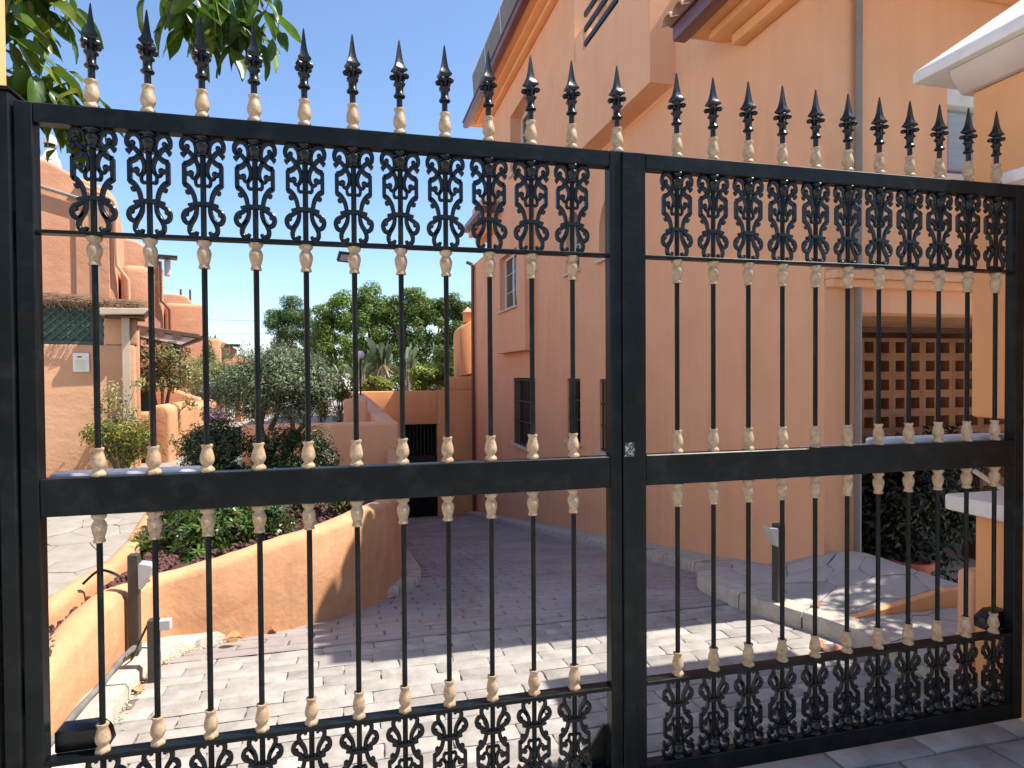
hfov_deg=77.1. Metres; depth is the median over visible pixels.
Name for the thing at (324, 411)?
shrub
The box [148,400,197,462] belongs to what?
garden wall
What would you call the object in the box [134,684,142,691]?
dry leaf
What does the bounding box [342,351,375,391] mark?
bird of paradise
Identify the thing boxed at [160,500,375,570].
planting bed
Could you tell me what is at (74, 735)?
hinge bracket
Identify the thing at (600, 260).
window
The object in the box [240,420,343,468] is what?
shrub
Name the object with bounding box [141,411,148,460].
garden wall
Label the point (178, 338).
tiled canopy
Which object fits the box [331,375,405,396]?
ground
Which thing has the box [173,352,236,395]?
yellow shrub
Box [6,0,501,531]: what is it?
sky
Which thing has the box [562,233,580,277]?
window
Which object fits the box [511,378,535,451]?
window
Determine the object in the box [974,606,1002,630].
hinge bracket
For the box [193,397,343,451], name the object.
terrace floor
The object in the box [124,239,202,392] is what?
townhouse
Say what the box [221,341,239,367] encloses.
townhouse
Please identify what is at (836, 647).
dry leaf
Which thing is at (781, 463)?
gate leaf
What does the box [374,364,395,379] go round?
dead fronds
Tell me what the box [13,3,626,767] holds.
gate leaf
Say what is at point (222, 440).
shrub
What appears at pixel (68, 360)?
courtyard house
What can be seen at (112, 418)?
shrub
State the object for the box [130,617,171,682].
sensor post
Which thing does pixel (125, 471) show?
gate opener
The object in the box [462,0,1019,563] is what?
house
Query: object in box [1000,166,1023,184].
gate pillar
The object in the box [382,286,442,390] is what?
ficus tree
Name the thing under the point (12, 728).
gate post
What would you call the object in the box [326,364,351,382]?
fan palm
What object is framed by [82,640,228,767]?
leaf litter
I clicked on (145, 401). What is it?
utility cabinet
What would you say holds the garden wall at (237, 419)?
on the ground
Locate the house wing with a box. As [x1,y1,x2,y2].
[428,307,470,388]
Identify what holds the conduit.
on the kerb at (128, 675)
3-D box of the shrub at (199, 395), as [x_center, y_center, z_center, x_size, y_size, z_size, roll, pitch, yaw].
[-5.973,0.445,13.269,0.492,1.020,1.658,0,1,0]
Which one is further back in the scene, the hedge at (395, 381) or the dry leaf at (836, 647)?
the hedge at (395, 381)
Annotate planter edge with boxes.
[48,512,151,629]
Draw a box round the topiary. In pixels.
[328,381,352,421]
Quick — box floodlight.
[336,251,352,348]
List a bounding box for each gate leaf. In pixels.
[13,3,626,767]
[621,73,1023,767]
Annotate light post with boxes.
[127,553,151,654]
[763,523,779,602]
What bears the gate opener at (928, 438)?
attached to the gate leaf at (781, 463)
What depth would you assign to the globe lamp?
15.90 m
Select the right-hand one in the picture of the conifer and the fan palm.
the fan palm
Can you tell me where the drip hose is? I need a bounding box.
[82,569,121,584]
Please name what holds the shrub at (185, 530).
on the planting bed
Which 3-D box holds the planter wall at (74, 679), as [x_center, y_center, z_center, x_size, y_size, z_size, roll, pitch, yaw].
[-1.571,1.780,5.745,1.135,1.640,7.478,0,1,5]
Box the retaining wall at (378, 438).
[242,421,398,467]
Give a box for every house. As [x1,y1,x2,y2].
[43,292,147,477]
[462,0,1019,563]
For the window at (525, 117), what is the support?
in the house at (864, 54)
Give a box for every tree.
[5,0,300,167]
[140,338,197,412]
[191,338,345,466]
[261,295,334,395]
[300,289,370,388]
[346,280,408,390]
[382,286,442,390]
[422,291,470,389]
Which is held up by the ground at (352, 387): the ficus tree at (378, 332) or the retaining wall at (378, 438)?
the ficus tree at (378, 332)
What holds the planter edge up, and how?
on the ground
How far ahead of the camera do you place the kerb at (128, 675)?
3.41 m
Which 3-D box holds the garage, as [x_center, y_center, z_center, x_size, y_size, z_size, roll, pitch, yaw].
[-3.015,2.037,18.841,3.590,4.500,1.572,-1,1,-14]
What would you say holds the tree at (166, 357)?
on the footpath
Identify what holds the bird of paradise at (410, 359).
on the ground at (352, 387)
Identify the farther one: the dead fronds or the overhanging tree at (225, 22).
the dead fronds
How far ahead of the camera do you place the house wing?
18.81 m
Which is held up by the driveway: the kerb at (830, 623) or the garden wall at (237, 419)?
the kerb at (830, 623)
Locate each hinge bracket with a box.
[55,717,115,753]
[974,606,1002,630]
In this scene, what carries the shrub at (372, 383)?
on the ground at (352, 387)
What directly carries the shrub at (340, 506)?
on the planting bed
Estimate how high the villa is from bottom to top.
1.900 m
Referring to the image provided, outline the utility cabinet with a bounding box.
[141,388,149,410]
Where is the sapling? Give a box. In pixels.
[90,374,149,466]
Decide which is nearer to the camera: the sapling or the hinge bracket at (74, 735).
the hinge bracket at (74, 735)
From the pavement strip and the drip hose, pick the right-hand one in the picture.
the pavement strip
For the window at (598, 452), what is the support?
in the house at (864, 54)
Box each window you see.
[497,254,517,313]
[507,112,527,179]
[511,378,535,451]
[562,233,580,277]
[563,379,581,446]
[594,258,604,263]
[595,379,605,454]
[943,89,973,179]
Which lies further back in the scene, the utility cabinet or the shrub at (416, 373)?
the shrub at (416, 373)
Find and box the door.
[405,424,437,516]
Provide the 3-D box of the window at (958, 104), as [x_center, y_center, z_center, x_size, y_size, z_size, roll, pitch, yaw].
[3.899,-2.003,5.261,1.080,0.770,0.210,-1,1,-14]
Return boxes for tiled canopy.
[138,325,201,347]
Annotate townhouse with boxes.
[40,134,155,372]
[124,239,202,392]
[163,289,220,366]
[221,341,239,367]
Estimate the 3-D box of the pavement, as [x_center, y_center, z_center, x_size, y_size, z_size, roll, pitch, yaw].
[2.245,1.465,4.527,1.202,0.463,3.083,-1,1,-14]
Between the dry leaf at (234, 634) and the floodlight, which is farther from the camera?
the floodlight
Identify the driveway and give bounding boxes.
[91,515,1023,767]
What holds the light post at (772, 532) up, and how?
on the kerb at (830, 623)
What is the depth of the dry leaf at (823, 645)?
3.65 m
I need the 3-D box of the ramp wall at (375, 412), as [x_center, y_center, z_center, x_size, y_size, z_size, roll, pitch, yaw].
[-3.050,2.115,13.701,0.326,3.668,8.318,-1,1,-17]
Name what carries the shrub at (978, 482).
on the side ground at (951, 553)
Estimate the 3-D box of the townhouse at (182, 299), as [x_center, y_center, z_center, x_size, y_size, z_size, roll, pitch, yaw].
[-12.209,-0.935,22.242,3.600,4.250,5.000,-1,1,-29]
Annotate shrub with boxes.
[78,417,149,468]
[103,411,120,451]
[130,505,297,563]
[157,416,254,470]
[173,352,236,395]
[196,381,235,406]
[199,404,231,429]
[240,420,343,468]
[285,501,350,509]
[314,397,334,422]
[358,376,393,390]
[406,363,437,390]
[423,362,454,390]
[861,423,991,582]
[871,471,982,559]
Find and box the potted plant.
[862,469,963,574]
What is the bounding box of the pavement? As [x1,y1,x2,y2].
[708,550,1000,697]
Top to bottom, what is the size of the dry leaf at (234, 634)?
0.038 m
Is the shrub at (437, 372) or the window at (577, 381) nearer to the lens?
the window at (577, 381)
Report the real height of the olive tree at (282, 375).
1.558 m
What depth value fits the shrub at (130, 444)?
7.23 m
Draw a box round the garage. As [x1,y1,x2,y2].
[349,376,472,516]
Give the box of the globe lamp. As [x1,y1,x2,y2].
[358,351,364,394]
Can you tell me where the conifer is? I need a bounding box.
[184,338,219,392]
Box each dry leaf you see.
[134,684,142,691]
[223,631,242,640]
[272,625,280,630]
[820,640,827,650]
[833,644,840,650]
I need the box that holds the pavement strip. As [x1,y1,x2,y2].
[467,510,728,560]
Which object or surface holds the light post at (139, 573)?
on the kerb at (128, 675)
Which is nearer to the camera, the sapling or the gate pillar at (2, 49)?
the gate pillar at (2, 49)
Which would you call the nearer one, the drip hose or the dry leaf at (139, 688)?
the dry leaf at (139, 688)
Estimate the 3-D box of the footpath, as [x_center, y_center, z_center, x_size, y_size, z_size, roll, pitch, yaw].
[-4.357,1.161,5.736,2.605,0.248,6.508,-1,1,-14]
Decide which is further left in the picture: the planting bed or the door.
the planting bed
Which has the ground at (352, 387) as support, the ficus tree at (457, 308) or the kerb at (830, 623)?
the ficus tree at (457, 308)
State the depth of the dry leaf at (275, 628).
4.21 m
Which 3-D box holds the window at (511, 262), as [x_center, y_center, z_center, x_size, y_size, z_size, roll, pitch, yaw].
[-0.040,-2.159,13.635,0.220,1.214,1.620,-1,1,-14]
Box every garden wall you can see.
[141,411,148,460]
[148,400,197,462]
[156,380,201,404]
[195,399,216,427]
[216,401,226,425]
[235,401,244,421]
[343,398,367,421]
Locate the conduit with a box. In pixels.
[51,645,136,746]
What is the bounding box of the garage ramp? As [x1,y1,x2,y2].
[179,515,700,656]
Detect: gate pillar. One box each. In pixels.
[0,0,5,84]
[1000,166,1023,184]
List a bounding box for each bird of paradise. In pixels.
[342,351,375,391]
[366,337,392,378]
[393,343,417,390]
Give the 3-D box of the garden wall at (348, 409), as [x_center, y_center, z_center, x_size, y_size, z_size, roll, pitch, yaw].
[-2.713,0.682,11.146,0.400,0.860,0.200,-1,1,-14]
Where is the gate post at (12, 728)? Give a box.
[0,85,25,767]
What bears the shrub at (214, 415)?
on the terrace floor
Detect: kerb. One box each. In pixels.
[51,550,421,767]
[465,511,987,701]
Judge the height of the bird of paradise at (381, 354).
1.961 m
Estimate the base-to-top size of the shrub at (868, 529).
1.528 m
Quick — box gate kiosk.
[913,0,1023,721]
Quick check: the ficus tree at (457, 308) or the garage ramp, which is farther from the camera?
the ficus tree at (457, 308)
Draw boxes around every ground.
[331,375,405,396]
[865,538,975,581]
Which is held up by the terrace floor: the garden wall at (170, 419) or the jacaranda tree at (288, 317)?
the jacaranda tree at (288, 317)
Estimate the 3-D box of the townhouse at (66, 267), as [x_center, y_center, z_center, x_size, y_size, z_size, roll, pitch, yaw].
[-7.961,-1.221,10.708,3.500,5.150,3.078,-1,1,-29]
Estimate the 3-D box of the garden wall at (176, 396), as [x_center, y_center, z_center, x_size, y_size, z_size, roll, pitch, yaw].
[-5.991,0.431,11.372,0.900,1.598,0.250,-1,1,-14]
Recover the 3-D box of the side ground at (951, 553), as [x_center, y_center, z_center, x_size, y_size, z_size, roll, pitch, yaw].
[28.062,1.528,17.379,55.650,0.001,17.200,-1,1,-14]
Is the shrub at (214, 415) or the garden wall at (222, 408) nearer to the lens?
the shrub at (214, 415)
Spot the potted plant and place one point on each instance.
(922, 496)
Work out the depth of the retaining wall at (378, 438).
9.37 m
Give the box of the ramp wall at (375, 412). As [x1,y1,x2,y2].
[351,392,394,421]
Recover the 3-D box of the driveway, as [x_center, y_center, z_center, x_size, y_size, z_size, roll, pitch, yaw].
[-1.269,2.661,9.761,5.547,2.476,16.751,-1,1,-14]
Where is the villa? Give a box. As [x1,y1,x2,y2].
[224,359,274,402]
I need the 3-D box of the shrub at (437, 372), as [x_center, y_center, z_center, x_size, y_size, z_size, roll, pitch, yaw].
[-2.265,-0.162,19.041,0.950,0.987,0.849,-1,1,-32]
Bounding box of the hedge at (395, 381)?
[237,340,453,396]
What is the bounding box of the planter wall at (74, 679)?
[49,447,400,735]
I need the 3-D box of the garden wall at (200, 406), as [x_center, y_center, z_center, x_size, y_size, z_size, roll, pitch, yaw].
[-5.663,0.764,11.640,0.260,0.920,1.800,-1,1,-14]
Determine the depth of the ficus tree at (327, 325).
26.68 m
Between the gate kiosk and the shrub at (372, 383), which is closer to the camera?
the gate kiosk
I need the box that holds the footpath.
[47,454,223,596]
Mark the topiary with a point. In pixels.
(342, 395)
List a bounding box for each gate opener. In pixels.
[50,466,201,476]
[801,433,1003,446]

